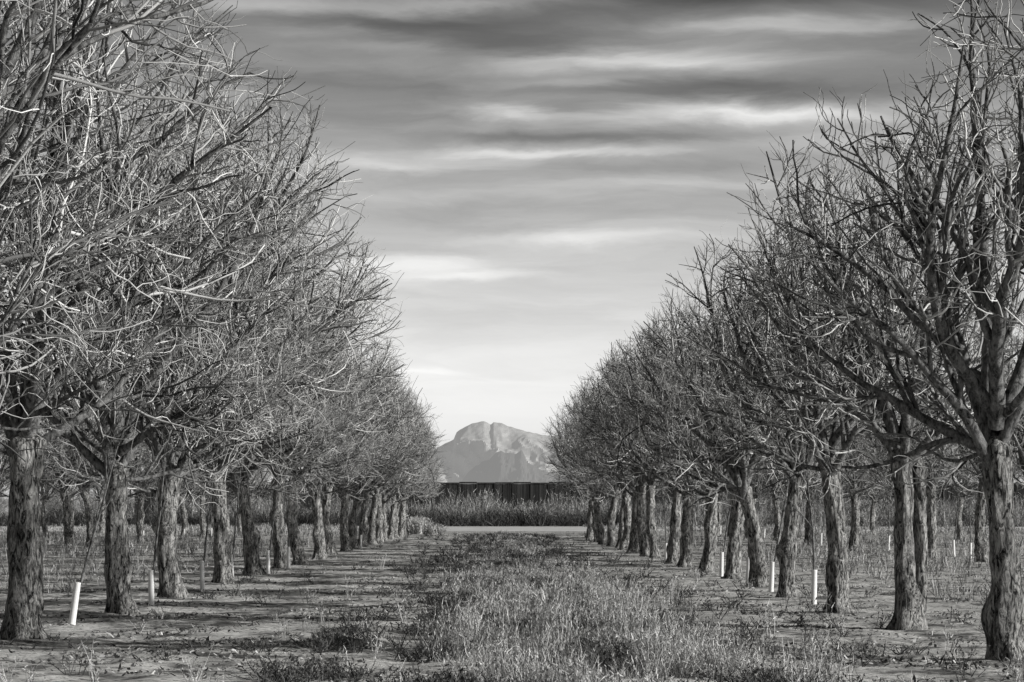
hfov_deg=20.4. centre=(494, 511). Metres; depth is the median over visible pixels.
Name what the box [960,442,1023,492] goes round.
pecan tree
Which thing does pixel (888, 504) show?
young tree
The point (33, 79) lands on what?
pecan tree
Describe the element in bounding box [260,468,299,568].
young tree
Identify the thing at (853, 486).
pecan tree
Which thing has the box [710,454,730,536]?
pecan tree
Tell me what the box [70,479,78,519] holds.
young tree
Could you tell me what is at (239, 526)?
pecan tree
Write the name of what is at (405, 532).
pecan tree
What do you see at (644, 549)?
pecan tree
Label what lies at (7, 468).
pecan tree
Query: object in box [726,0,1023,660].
pecan tree
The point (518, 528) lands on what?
dirt road
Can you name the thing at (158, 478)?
pecan tree
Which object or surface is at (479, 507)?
willow thicket
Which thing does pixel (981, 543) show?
pecan tree
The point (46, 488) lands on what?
pecan tree
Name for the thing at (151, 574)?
young tree
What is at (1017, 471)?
pecan tree
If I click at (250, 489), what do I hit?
pecan tree
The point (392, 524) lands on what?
pecan tree
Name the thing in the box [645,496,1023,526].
roadside brush
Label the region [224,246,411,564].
pecan tree
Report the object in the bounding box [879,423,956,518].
pecan tree
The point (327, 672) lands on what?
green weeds
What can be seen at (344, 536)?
pecan tree
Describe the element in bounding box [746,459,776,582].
young tree
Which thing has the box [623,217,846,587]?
pecan tree
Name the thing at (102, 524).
pecan tree
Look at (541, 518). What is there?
scrub
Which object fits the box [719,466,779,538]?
pecan tree
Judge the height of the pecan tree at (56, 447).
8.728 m
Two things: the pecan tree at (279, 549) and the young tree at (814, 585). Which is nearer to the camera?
the young tree at (814, 585)
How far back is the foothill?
6846.08 m
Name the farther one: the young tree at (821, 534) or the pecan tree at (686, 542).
the young tree at (821, 534)
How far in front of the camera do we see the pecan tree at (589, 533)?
153.51 m
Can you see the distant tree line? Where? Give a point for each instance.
(55, 504)
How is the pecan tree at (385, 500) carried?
on the ground at (295, 600)
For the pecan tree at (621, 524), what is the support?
on the ground at (295, 600)
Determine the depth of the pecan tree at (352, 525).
120.92 m
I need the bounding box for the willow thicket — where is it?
[149,486,1023,524]
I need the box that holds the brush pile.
[387,515,448,533]
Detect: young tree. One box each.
[39,475,56,552]
[68,421,138,625]
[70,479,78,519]
[126,483,133,514]
[148,428,182,605]
[183,488,195,533]
[197,442,228,589]
[228,464,251,576]
[228,496,238,532]
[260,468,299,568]
[266,465,283,573]
[360,478,373,549]
[645,467,672,560]
[719,475,733,575]
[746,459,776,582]
[763,497,772,537]
[768,470,788,591]
[776,443,820,604]
[818,508,824,545]
[872,481,894,548]
[949,467,976,561]
[952,473,963,556]
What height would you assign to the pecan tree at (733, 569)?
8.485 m
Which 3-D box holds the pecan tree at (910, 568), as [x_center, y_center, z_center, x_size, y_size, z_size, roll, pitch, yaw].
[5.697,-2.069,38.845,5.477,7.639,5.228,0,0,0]
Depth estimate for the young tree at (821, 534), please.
131.11 m
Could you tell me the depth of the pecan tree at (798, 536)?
144.17 m
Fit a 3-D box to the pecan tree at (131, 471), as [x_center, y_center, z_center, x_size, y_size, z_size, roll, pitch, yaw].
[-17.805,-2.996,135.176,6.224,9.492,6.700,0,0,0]
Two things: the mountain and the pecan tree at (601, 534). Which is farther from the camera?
the mountain
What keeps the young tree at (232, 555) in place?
on the ground at (295, 600)
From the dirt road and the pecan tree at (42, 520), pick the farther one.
the dirt road
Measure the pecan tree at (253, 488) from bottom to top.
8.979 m
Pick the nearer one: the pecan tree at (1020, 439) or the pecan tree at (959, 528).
the pecan tree at (1020, 439)
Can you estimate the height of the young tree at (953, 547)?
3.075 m
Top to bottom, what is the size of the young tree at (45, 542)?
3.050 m
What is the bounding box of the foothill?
[460,450,578,483]
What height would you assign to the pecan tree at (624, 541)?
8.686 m
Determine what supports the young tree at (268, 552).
on the ground at (295, 600)
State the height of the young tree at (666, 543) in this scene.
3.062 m
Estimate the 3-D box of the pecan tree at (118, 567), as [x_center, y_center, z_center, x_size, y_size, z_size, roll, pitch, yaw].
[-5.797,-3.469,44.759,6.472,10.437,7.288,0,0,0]
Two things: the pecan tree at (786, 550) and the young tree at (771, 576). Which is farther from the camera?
the young tree at (771, 576)
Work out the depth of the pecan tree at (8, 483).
163.39 m
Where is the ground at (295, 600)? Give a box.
[0,512,1023,681]
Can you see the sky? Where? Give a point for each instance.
(535, 173)
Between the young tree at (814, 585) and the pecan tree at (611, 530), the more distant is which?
the pecan tree at (611, 530)
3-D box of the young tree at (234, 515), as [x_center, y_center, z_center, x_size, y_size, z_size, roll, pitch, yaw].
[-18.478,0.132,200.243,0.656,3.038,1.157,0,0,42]
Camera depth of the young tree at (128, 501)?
137.66 m
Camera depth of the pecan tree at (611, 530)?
131.44 m
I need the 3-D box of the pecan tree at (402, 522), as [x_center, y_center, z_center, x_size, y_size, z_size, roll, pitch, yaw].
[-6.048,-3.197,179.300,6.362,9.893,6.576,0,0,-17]
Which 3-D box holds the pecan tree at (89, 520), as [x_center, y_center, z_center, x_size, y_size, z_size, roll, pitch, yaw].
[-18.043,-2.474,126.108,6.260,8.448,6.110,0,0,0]
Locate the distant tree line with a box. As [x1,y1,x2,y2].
[0,491,134,516]
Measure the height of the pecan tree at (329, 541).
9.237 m
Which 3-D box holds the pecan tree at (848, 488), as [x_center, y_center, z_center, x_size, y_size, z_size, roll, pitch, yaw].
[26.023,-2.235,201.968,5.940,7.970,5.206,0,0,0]
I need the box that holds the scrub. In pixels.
[0,503,1022,525]
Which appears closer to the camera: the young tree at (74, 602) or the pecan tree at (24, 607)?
the pecan tree at (24, 607)
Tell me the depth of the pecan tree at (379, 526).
145.87 m
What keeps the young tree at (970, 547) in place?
on the ground at (295, 600)
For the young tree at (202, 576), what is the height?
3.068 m
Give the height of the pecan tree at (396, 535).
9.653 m
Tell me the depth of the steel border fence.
379.89 m
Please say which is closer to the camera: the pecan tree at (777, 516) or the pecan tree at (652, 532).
the pecan tree at (652, 532)
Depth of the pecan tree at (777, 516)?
152.25 m
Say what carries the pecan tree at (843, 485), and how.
on the ground at (295, 600)
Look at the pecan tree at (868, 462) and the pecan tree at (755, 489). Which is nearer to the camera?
the pecan tree at (868, 462)
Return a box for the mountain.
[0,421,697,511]
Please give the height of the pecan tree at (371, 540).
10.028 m
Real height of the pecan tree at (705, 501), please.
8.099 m
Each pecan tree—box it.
[0,0,249,471]
[0,0,329,639]
[0,0,332,614]
[0,354,90,506]
[0,393,50,495]
[0,431,10,496]
[0,457,58,508]
[2,33,371,597]
[4,380,134,549]
[39,421,73,534]
[45,379,150,547]
[45,460,104,532]
[63,368,160,522]
[87,436,128,532]
[90,86,403,584]
[121,169,371,575]
[128,399,183,542]
[128,424,195,498]
[142,439,207,538]
[187,452,237,537]
[192,463,259,536]
[197,195,403,567]
[205,453,270,504]
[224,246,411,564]
[228,455,287,504]
[233,429,271,533]
[246,304,400,559]
[262,313,413,554]
[298,354,406,551]
[303,349,435,548]
[316,349,432,546]
[333,349,438,544]
[360,357,445,541]
[370,389,449,539]
[372,382,451,536]
[373,391,438,540]
[389,421,446,535]
[394,399,448,537]
[540,377,619,544]
[540,385,606,540]
[541,378,609,541]
[549,357,632,545]
[553,341,671,555]
[561,308,703,557]
[566,386,670,547]
[567,345,672,549]
[570,352,667,552]
[579,281,729,563]
[589,314,770,567]
[590,281,798,572]
[617,234,829,578]
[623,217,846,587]
[660,116,978,612]
[676,208,917,597]
[695,476,727,534]
[697,450,724,520]
[705,74,1023,629]
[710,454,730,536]
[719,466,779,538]
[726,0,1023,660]
[727,462,787,540]
[751,433,822,542]
[764,433,821,544]
[786,391,884,522]
[796,403,896,550]
[841,437,889,524]
[845,390,958,497]
[857,442,893,535]
[863,344,975,557]
[867,422,898,502]
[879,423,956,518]
[910,313,1022,561]
[922,421,986,540]
[940,282,1023,566]
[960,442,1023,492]
[1010,441,1023,500]
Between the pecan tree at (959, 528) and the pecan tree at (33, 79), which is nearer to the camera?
the pecan tree at (33, 79)
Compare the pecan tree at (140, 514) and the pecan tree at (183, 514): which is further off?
the pecan tree at (183, 514)
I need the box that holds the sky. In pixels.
[0,0,1023,499]
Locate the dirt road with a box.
[0,527,1023,530]
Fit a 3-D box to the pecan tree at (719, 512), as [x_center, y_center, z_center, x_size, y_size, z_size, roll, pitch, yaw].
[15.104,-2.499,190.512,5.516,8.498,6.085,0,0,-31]
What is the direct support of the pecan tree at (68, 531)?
on the ground at (295, 600)
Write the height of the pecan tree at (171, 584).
10.840 m
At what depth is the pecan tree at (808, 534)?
134.57 m
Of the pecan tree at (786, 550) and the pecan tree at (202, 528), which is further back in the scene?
the pecan tree at (202, 528)
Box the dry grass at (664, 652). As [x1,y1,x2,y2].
[0,530,1023,681]
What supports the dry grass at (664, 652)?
on the ground at (295, 600)
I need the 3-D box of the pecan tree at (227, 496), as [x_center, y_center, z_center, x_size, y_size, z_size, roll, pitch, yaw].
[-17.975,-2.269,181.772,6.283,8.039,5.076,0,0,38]
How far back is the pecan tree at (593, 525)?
146.03 m
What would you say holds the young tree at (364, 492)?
on the ground at (295, 600)
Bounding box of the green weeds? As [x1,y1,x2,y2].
[46,531,1022,681]
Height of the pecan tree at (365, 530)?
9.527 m
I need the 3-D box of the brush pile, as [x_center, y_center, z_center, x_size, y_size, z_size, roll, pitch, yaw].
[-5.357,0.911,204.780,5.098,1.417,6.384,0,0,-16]
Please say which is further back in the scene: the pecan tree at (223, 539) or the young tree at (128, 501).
the young tree at (128, 501)
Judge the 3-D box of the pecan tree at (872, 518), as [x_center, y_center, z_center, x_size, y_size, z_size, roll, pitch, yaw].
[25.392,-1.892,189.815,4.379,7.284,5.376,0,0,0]
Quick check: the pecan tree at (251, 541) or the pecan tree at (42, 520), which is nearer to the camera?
the pecan tree at (251, 541)
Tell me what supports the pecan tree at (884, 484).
on the ground at (295, 600)
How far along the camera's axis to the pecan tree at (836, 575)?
45.32 m
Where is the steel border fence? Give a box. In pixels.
[135,482,1023,518]
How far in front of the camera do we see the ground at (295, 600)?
45.20 m
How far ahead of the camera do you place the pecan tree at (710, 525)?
74.62 m
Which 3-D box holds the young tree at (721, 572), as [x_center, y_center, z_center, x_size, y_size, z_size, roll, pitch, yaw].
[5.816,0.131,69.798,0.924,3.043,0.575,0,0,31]
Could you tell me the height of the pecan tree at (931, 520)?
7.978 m
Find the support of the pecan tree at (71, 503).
on the ground at (295, 600)
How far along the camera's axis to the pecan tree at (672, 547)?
86.15 m
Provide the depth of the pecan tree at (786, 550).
52.65 m
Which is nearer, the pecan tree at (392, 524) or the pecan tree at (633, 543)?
the pecan tree at (633, 543)
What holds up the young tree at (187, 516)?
on the ground at (295, 600)
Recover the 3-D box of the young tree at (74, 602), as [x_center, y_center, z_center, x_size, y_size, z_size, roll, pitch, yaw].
[-5.560,0.176,40.430,0.633,3.057,0.891,8,-3,-14]
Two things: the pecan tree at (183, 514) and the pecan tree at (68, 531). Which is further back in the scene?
the pecan tree at (183, 514)
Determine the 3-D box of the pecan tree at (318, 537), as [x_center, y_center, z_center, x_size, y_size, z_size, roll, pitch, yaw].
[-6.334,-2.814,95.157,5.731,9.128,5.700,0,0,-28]
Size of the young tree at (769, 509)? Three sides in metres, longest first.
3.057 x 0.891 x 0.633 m
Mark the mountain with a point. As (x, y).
(470, 447)

